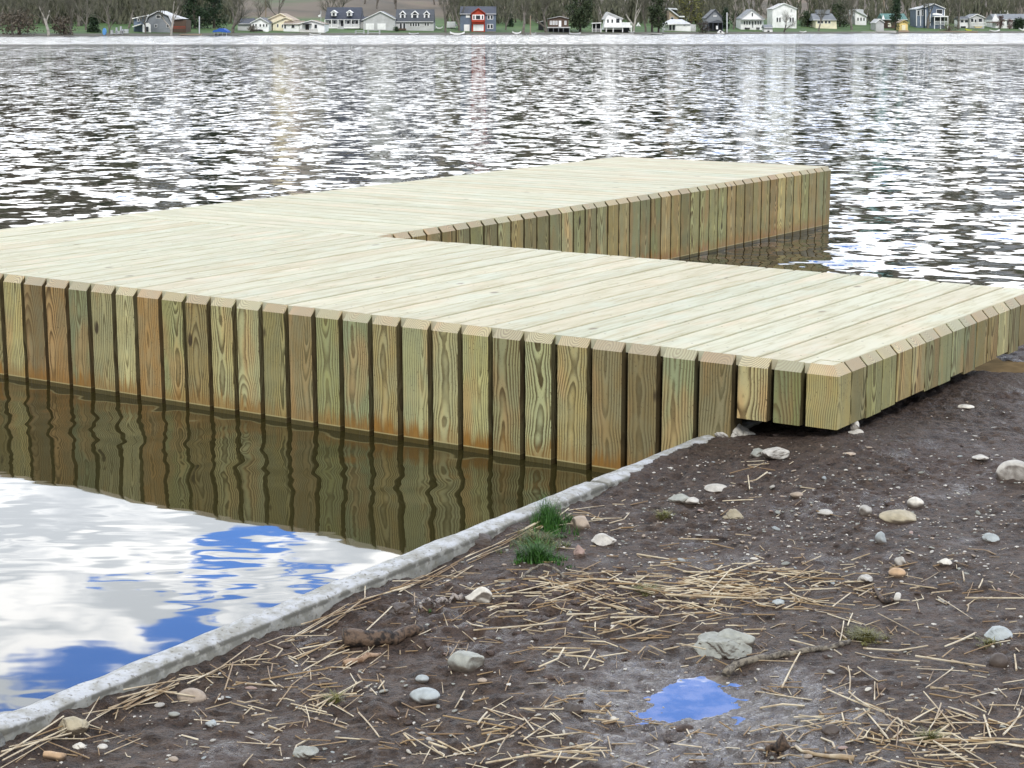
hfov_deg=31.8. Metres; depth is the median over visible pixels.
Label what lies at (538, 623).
straw stalk
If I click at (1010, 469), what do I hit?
boulder
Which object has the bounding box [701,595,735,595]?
straw stalk
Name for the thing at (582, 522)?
stone
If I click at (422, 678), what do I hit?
stone
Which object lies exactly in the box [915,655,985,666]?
straw stalk
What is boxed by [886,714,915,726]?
straw stalk
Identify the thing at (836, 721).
straw stalk
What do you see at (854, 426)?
stone
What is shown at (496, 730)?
straw stalk
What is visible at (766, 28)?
shed
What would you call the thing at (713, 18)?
house
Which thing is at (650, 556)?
straw stalk
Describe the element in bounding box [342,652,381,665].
wood splinter
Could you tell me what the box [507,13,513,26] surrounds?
conifer
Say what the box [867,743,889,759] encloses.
straw stalk
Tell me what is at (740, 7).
bare tree
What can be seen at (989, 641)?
grass tuft
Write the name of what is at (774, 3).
bare tree
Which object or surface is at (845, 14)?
bare tree
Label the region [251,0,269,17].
bare tree
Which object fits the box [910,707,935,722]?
straw stalk
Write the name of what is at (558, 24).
house
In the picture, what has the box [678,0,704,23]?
spring tree
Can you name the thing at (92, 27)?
evergreen bush
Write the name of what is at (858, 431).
stone
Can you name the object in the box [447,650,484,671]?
stone
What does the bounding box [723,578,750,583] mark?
straw stalk
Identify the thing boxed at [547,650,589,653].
straw stalk
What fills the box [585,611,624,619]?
straw stalk
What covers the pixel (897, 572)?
stone
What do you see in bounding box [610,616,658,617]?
straw stalk
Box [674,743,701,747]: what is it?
straw stalk
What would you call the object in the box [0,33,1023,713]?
lake water
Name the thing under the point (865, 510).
stone
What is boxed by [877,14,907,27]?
house
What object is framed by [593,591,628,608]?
straw stalk
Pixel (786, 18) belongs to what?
bare tree
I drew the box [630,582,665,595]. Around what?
grass tuft
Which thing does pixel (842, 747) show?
pebble
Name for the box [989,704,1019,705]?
straw stalk
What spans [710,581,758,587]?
straw stalk
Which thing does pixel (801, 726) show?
straw stalk
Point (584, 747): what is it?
straw stalk
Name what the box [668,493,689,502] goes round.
stone
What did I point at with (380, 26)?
door
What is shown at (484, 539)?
stone
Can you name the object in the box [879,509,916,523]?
stone
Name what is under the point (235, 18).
bare tree
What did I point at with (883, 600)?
twig
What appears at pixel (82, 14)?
bare tree
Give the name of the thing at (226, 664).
straw litter
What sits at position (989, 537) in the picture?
stone
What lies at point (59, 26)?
shrub
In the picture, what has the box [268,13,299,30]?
house
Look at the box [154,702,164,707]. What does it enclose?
pebble
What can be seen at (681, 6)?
bare tree
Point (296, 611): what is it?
concrete kerb
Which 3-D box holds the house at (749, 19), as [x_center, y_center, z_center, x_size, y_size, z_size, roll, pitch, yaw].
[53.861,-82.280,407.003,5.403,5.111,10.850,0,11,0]
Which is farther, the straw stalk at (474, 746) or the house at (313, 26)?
the house at (313, 26)
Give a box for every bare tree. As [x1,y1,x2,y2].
[0,0,19,26]
[3,0,26,34]
[21,0,46,24]
[23,0,59,34]
[40,0,64,22]
[60,0,75,34]
[70,0,96,29]
[73,0,102,25]
[78,0,92,25]
[79,0,125,33]
[102,0,114,20]
[127,0,138,28]
[136,0,158,33]
[148,0,187,34]
[220,0,254,32]
[229,0,246,21]
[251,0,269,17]
[263,0,284,14]
[317,0,335,11]
[330,0,350,6]
[438,0,456,31]
[448,0,459,21]
[450,0,470,30]
[492,0,516,29]
[513,0,551,31]
[516,0,532,33]
[537,0,563,20]
[592,0,613,23]
[614,0,645,31]
[635,0,650,31]
[648,0,667,31]
[664,0,698,12]
[706,0,720,13]
[722,0,746,28]
[755,0,782,15]
[781,9,796,31]
[818,1,828,30]
[822,0,836,13]
[835,0,862,29]
[843,0,856,17]
[915,0,946,27]
[946,0,964,28]
[965,0,985,13]
[988,0,999,9]
[1008,0,1023,13]
[1015,1,1023,13]
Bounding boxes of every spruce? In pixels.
[181,0,209,28]
[197,0,230,28]
[888,0,902,29]
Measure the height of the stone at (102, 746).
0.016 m
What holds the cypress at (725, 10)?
on the bank at (304, 10)
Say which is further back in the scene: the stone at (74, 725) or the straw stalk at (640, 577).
the straw stalk at (640, 577)
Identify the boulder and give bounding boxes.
[996,459,1023,480]
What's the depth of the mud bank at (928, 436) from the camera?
4.61 m
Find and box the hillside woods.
[0,0,1023,24]
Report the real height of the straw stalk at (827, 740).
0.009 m
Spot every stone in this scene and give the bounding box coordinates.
[58,716,88,735]
[72,742,86,748]
[97,744,107,748]
[168,712,179,717]
[177,688,205,703]
[205,719,216,726]
[293,745,318,758]
[410,687,439,703]
[415,675,428,682]
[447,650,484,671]
[465,587,491,602]
[475,533,491,545]
[477,678,486,682]
[570,516,590,529]
[573,545,584,556]
[591,533,616,545]
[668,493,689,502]
[685,497,698,504]
[704,484,726,491]
[715,424,748,437]
[722,509,743,519]
[744,430,755,435]
[750,448,762,457]
[761,447,789,458]
[772,599,783,604]
[790,492,802,497]
[817,509,832,515]
[843,452,855,455]
[848,429,863,433]
[850,421,858,430]
[857,574,872,582]
[859,505,871,515]
[875,531,886,542]
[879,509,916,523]
[888,568,905,577]
[894,557,905,564]
[907,497,923,507]
[936,558,951,565]
[958,404,974,408]
[972,454,988,460]
[982,533,999,541]
[984,625,1012,640]
[989,653,1007,667]
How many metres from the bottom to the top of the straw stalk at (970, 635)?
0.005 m
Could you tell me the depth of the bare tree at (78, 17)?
336.05 m
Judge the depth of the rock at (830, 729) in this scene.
4.01 m
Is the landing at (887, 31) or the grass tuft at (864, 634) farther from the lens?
the landing at (887, 31)
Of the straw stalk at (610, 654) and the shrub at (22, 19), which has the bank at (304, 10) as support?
the shrub at (22, 19)
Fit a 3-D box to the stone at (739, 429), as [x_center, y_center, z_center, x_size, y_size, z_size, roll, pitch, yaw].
[0.808,0.182,6.678,0.153,0.076,0.117,0,11,0]
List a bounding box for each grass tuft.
[315,688,349,703]
[495,523,571,553]
[510,529,574,570]
[527,493,580,535]
[548,531,576,539]
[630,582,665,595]
[653,508,675,519]
[841,624,895,645]
[911,723,949,742]
[976,632,1000,648]
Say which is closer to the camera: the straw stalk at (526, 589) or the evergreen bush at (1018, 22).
the straw stalk at (526, 589)
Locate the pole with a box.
[726,13,727,32]
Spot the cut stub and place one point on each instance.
(897, 597)
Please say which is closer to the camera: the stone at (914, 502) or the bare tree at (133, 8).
the stone at (914, 502)
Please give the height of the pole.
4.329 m
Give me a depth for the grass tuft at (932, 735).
3.95 m
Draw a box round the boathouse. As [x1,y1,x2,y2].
[870,15,884,30]
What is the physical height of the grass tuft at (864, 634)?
0.036 m
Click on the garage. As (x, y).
(381, 20)
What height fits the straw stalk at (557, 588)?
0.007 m
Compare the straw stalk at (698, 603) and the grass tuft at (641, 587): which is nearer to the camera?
the straw stalk at (698, 603)
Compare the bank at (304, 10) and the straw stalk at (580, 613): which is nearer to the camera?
the straw stalk at (580, 613)
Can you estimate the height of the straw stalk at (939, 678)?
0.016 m
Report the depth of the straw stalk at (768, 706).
4.19 m
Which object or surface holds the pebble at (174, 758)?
on the mud bank at (928, 436)
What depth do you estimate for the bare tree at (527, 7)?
355.82 m
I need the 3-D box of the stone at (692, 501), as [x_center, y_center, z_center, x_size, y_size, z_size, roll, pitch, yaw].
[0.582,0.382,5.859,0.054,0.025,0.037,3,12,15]
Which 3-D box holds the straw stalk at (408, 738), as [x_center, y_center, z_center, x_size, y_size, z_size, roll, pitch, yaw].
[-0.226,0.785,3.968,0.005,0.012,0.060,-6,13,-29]
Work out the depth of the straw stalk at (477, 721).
4.07 m
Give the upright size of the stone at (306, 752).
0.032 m
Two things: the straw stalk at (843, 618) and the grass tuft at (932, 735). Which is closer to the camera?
the grass tuft at (932, 735)
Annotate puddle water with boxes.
[631,673,748,740]
[974,358,1023,372]
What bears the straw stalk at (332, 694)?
on the mud bank at (928, 436)
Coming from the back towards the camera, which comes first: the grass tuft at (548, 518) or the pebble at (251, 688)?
the grass tuft at (548, 518)
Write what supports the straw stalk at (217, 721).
on the mud bank at (928, 436)
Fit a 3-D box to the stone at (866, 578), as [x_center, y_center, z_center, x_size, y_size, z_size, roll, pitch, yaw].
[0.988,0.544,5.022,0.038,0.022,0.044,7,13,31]
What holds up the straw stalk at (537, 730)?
on the mud bank at (928, 436)
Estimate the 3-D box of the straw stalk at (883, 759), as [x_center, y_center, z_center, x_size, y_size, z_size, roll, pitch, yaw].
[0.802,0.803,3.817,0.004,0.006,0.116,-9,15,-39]
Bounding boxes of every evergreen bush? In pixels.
[85,14,100,32]
[1013,17,1023,28]
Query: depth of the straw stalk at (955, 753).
3.84 m
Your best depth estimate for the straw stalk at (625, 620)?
4.71 m
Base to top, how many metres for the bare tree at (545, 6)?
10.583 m
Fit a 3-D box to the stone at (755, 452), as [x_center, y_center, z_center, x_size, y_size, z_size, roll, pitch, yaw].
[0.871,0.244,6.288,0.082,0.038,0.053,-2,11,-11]
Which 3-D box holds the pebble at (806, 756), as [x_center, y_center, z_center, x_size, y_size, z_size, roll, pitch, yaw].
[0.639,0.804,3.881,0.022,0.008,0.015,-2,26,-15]
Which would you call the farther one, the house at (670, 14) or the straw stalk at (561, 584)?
the house at (670, 14)
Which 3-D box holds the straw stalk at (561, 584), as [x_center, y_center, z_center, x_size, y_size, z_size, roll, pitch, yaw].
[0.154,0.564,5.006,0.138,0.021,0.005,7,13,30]
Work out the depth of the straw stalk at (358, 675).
4.33 m
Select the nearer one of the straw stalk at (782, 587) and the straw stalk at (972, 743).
the straw stalk at (972, 743)
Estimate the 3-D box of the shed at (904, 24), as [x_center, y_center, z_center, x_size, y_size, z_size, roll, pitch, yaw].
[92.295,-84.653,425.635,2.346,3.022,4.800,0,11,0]
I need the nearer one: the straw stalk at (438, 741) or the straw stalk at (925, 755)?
the straw stalk at (925, 755)
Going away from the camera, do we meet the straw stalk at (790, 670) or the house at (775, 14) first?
the straw stalk at (790, 670)
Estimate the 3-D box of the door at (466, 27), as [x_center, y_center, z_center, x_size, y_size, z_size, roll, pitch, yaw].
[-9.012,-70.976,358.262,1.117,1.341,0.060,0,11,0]
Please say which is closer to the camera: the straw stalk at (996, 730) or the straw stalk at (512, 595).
the straw stalk at (996, 730)
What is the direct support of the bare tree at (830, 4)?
on the bank at (304, 10)
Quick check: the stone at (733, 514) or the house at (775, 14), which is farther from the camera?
the house at (775, 14)
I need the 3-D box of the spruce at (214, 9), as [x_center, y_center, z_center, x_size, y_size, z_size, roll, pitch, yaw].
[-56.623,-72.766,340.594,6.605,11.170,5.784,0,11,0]
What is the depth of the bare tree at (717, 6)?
417.18 m
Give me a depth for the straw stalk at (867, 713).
4.02 m
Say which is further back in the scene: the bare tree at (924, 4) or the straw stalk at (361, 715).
the bare tree at (924, 4)
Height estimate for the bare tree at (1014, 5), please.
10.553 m
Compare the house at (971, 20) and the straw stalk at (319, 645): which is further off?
the house at (971, 20)
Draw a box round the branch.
[722,639,851,676]
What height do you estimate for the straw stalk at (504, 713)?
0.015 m
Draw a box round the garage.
[363,11,395,30]
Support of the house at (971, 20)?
on the bank at (304, 10)
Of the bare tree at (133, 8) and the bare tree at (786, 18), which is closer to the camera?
the bare tree at (133, 8)
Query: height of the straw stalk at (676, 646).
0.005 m
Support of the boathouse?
on the bank at (304, 10)
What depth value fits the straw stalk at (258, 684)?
4.30 m
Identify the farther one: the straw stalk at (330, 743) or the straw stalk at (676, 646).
the straw stalk at (676, 646)
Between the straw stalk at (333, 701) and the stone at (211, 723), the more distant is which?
the straw stalk at (333, 701)
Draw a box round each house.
[132,11,190,32]
[237,17,272,31]
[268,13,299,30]
[283,20,328,32]
[325,7,366,28]
[395,9,434,30]
[460,6,496,31]
[547,16,569,31]
[601,12,631,31]
[662,19,695,30]
[666,8,684,20]
[701,9,722,31]
[736,9,764,29]
[766,3,796,27]
[809,10,836,28]
[838,9,866,24]
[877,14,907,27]
[909,3,947,28]
[954,14,985,28]
[985,14,1023,28]
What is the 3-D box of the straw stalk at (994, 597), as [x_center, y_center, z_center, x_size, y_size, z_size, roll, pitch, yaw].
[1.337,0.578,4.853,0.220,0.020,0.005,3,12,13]
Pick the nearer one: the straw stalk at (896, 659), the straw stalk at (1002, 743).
the straw stalk at (1002, 743)
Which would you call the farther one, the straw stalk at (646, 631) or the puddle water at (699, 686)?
the straw stalk at (646, 631)
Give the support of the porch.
on the bank at (304, 10)
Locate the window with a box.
[936,9,942,13]
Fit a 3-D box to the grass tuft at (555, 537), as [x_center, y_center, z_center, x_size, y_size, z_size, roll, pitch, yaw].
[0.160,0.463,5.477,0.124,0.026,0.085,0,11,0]
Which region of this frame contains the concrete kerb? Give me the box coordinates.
[0,419,763,746]
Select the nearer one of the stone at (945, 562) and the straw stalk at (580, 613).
the straw stalk at (580, 613)
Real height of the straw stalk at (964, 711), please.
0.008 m
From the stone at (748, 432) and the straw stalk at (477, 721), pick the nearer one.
the straw stalk at (477, 721)
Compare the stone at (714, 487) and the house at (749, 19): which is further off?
the house at (749, 19)
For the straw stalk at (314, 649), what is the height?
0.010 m
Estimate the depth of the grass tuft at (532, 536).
5.40 m
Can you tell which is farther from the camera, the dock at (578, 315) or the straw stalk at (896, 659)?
the dock at (578, 315)
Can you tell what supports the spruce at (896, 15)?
on the bank at (304, 10)
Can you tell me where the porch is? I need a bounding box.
[591,22,600,31]
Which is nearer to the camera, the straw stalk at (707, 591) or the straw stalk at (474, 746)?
the straw stalk at (474, 746)
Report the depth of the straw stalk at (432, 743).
3.92 m
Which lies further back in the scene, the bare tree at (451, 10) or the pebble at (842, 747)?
the bare tree at (451, 10)
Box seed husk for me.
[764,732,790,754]
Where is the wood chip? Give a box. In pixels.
[43,751,66,760]
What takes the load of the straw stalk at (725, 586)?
on the mud bank at (928, 436)
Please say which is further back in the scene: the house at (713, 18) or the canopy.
the house at (713, 18)
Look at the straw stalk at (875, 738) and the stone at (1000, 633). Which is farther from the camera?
the stone at (1000, 633)
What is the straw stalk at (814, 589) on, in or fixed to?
on the mud bank at (928, 436)
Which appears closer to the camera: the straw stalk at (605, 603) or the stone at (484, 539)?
the straw stalk at (605, 603)
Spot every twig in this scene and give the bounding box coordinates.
[417,593,463,609]
[521,563,566,579]
[873,584,893,603]
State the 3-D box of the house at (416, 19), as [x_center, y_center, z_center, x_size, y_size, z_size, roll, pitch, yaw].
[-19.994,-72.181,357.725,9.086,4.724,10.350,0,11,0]
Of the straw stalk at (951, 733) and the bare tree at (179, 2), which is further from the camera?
the bare tree at (179, 2)
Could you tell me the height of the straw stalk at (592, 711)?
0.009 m
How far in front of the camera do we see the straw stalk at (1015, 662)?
4.39 m
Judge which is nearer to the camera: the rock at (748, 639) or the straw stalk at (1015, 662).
the straw stalk at (1015, 662)
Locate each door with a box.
[366,23,373,29]
[377,23,385,29]
[464,25,469,30]
[473,25,483,30]
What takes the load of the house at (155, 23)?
on the bank at (304, 10)
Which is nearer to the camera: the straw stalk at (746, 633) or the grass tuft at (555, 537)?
the straw stalk at (746, 633)
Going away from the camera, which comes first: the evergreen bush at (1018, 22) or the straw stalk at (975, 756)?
the straw stalk at (975, 756)
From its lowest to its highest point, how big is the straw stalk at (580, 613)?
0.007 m
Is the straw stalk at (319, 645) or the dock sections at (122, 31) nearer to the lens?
the straw stalk at (319, 645)
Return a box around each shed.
[537,21,543,29]
[761,25,772,31]
[896,20,907,29]
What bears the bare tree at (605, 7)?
on the bank at (304, 10)
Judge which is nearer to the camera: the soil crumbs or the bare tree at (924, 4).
the soil crumbs
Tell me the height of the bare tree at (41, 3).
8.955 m
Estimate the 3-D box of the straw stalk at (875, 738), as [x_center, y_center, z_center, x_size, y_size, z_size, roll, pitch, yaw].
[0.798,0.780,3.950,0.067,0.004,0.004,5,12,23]
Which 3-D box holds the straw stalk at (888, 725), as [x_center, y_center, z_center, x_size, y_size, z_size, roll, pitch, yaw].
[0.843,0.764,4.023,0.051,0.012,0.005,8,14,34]
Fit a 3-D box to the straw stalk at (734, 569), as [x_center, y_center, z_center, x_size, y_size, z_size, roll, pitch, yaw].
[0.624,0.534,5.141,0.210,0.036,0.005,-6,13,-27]
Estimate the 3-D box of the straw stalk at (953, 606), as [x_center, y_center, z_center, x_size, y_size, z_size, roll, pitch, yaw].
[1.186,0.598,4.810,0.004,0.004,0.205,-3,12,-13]
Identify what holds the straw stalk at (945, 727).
on the mud bank at (928, 436)
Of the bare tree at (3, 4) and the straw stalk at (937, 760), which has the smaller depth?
the straw stalk at (937, 760)
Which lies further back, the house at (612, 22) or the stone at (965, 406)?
the house at (612, 22)
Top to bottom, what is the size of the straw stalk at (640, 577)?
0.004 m
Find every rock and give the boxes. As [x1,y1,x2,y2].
[693,631,751,659]
[717,628,754,647]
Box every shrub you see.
[0,3,43,34]
[48,12,77,34]
[247,25,257,31]
[696,19,708,32]
[937,23,959,30]
[995,15,1004,28]
[1007,18,1012,28]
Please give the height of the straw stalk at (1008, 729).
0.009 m
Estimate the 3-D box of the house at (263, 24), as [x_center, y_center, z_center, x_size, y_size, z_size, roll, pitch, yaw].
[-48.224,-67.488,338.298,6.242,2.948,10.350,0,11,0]
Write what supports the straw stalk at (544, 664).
on the mud bank at (928, 436)
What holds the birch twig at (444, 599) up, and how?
on the mud bank at (928, 436)
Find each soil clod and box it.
[563,703,584,714]
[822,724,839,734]
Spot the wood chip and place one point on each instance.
(55, 756)
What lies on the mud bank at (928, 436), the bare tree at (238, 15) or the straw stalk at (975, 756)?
the straw stalk at (975, 756)
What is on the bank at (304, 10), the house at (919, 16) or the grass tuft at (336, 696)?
the house at (919, 16)
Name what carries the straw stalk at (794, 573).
on the mud bank at (928, 436)
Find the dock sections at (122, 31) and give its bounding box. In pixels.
[111,26,128,33]
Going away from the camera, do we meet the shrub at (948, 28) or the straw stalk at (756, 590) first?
the straw stalk at (756, 590)
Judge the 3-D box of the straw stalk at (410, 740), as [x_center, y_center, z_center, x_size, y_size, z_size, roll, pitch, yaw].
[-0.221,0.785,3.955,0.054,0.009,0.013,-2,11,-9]
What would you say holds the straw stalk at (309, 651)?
on the mud bank at (928, 436)
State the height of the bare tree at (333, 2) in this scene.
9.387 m
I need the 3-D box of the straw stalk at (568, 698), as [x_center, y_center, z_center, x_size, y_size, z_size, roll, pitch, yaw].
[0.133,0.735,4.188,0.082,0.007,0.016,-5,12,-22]
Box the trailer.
[447,22,457,27]
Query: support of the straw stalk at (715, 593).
on the mud bank at (928, 436)
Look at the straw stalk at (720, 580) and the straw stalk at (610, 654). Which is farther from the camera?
the straw stalk at (720, 580)
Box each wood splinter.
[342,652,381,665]
[794,745,854,760]
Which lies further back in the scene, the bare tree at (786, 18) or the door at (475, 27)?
the bare tree at (786, 18)
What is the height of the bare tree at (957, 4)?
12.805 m
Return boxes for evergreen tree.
[565,0,594,31]
[646,0,667,32]
[799,9,813,26]
[831,0,850,26]
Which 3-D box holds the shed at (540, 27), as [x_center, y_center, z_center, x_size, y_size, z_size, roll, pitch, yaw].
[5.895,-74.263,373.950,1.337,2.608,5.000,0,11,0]
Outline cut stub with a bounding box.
[893,592,901,602]
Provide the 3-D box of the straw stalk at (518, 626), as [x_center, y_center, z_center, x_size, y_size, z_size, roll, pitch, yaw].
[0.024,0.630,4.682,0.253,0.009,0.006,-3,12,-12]
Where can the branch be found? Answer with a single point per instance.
(730, 669)
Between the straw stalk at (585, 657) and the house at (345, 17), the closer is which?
the straw stalk at (585, 657)
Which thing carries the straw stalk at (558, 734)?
on the mud bank at (928, 436)
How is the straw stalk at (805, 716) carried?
on the mud bank at (928, 436)
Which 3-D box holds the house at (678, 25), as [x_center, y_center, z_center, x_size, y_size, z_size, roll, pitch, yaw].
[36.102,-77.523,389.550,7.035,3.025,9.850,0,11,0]
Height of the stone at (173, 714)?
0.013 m
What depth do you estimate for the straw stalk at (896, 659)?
4.43 m
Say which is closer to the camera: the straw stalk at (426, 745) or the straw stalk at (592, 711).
the straw stalk at (426, 745)
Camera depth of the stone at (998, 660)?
4.39 m
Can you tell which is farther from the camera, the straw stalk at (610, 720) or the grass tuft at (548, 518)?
the grass tuft at (548, 518)
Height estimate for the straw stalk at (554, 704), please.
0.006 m
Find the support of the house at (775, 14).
on the bank at (304, 10)
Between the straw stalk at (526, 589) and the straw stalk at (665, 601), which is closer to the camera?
the straw stalk at (665, 601)
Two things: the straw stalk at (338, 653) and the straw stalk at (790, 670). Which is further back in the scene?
the straw stalk at (338, 653)
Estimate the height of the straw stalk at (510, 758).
0.004 m
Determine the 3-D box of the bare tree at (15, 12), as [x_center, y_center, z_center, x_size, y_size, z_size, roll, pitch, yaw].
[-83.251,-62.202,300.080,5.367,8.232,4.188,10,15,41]
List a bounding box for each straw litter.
[0,460,1023,767]
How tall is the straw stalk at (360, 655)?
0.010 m
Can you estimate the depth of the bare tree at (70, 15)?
303.83 m
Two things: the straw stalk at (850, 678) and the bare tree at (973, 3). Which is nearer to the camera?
the straw stalk at (850, 678)
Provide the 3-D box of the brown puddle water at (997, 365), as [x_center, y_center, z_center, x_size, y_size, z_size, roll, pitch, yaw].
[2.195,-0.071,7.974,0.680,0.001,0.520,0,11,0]
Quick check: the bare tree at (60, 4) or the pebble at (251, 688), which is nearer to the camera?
the pebble at (251, 688)
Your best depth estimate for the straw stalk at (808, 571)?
5.12 m
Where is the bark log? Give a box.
[342,624,428,648]
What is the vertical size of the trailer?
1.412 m
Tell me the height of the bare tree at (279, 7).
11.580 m
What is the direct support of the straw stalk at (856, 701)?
on the mud bank at (928, 436)
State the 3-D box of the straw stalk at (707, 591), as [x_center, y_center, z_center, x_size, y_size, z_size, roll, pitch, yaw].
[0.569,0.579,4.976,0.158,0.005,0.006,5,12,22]
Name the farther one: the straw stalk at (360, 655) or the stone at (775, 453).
the stone at (775, 453)
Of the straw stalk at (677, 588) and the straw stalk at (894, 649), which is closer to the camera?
the straw stalk at (894, 649)
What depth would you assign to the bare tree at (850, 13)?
437.99 m
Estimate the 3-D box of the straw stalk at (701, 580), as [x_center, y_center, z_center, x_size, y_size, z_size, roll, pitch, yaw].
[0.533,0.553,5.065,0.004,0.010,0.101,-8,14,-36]
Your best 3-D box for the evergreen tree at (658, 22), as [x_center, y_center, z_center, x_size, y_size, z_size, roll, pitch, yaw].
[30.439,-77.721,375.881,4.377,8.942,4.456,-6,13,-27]
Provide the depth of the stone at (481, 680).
4.31 m
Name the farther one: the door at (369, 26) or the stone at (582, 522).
the door at (369, 26)
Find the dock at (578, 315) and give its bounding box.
[0,157,1023,473]
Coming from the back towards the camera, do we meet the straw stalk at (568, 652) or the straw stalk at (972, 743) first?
the straw stalk at (568, 652)
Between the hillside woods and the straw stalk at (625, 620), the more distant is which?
the hillside woods
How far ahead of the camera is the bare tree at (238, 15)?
335.69 m
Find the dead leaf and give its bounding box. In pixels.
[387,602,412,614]
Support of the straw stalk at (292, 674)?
on the mud bank at (928, 436)
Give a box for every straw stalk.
[194,719,238,722]
[224,662,233,690]
[235,681,279,686]
[260,668,327,680]
[291,703,326,712]
[293,644,329,657]
[295,707,332,715]
[297,637,337,659]
[299,640,341,649]
[303,656,328,670]
[311,693,356,696]
[312,741,346,745]
[316,680,361,705]
[324,649,348,657]
[328,687,351,705]
[342,651,362,653]
[346,646,369,664]
[357,674,379,681]
[358,712,379,736]
[366,606,391,629]
[400,739,423,743]
[403,733,415,746]
[404,732,446,757]
[428,741,446,748]
[437,740,465,754]
[443,715,514,728]
[462,735,513,750]
[473,621,567,630]
[477,711,487,724]
[481,726,515,734]
[483,707,523,719]
[485,742,591,763]
[491,586,516,591]
[492,595,542,596]
[494,580,510,581]
[505,583,548,594]
[519,708,562,709]
[521,617,556,630]
[523,720,552,739]
[523,754,597,760]
[527,647,589,648]
[536,732,584,737]
[538,647,564,667]
[544,697,574,707]
[545,579,584,591]
[546,584,568,592]
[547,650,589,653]
[553,750,599,755]
[554,698,585,702]
[562,708,605,713]
[565,654,603,662]
[566,613,593,614]
[566,739,600,760]
[576,573,621,579]
[576,746,606,748]
[584,640,617,646]
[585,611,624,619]
[586,597,625,610]
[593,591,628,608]
[596,652,627,657]
[601,718,618,722]
[607,582,641,584]
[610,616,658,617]
[611,616,640,623]
[616,622,681,639]
[617,586,654,592]
[624,575,667,579]
[636,553,668,558]
[636,575,671,576]
[643,588,708,594]
[654,600,681,601]
[658,599,742,608]
[661,583,699,587]
[663,643,694,649]
[665,594,747,598]
[666,587,688,589]
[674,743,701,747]
[679,643,705,649]
[684,590,744,595]
[685,633,759,634]
[688,603,719,614]
[689,576,713,583]
[690,589,740,596]
[695,608,722,613]
[697,585,755,587]
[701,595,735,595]
[702,560,760,579]
[710,568,731,591]
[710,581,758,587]
[722,499,752,500]
[722,579,754,582]
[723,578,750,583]
[742,587,774,592]
[745,471,767,481]
[749,723,780,731]
[752,600,775,607]
[760,703,804,708]
[761,586,804,588]
[770,720,833,732]
[776,570,814,574]
[780,597,806,600]
[781,569,837,573]
[781,652,800,687]
[782,591,800,609]
[788,564,812,580]
[790,593,823,606]
[792,587,840,590]
[794,715,823,717]
[800,600,854,604]
[811,581,835,586]
[820,737,835,748]
[825,712,844,724]
[826,688,883,712]
[827,613,861,624]
[832,592,850,606]
[848,665,850,690]
[848,691,869,705]
[853,583,874,589]
[860,736,890,741]
[863,645,927,650]
[863,708,887,736]
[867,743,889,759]
[868,754,906,767]
[873,657,919,661]
[878,724,898,726]
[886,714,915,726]
[894,721,913,733]
[899,733,960,741]
[905,757,972,762]
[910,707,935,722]
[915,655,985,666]
[915,709,942,750]
[917,731,967,742]
[923,691,955,730]
[924,724,949,745]
[924,753,961,756]
[925,668,952,687]
[931,741,1008,746]
[933,740,978,767]
[937,596,971,618]
[944,633,974,646]
[948,706,978,716]
[952,722,986,723]
[957,744,995,767]
[965,597,1023,598]
[968,737,1023,740]
[971,737,1023,747]
[974,725,1021,735]
[983,714,990,736]
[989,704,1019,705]
[1002,709,1022,735]
[1014,654,1016,670]
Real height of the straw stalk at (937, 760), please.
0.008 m
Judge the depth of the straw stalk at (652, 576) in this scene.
5.11 m
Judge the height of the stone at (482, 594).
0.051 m
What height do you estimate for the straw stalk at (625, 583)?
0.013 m
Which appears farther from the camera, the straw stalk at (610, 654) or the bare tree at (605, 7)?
the bare tree at (605, 7)
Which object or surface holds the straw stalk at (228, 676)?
on the mud bank at (928, 436)
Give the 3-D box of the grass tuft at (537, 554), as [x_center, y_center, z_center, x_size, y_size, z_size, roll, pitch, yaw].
[0.082,0.483,5.238,0.203,0.093,0.220,0,11,0]
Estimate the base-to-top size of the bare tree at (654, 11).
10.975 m
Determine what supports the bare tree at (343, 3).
on the bank at (304, 10)
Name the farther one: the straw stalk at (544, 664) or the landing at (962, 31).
the landing at (962, 31)
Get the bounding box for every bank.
[0,0,1023,35]
[0,344,1023,767]
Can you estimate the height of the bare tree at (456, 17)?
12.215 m
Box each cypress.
[721,7,729,31]
[731,10,740,26]
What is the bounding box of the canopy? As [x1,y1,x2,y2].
[213,28,230,35]
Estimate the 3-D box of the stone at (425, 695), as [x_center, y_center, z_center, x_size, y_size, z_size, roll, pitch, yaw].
[-0.205,0.734,4.227,0.073,0.038,0.057,0,11,0]
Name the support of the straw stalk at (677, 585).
on the mud bank at (928, 436)
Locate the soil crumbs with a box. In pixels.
[234,416,1023,758]
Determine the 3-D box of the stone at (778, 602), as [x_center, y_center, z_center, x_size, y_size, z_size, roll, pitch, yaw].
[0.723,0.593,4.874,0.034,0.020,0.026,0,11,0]
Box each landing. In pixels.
[876,31,895,32]
[941,31,977,32]
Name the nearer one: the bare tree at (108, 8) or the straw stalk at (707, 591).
the straw stalk at (707, 591)
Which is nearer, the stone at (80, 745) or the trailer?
the stone at (80, 745)
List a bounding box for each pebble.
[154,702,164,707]
[168,756,178,761]
[245,686,256,689]
[804,754,812,758]
[837,746,847,749]
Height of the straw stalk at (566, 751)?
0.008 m
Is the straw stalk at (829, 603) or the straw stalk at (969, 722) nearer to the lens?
the straw stalk at (969, 722)
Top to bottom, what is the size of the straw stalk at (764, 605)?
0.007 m

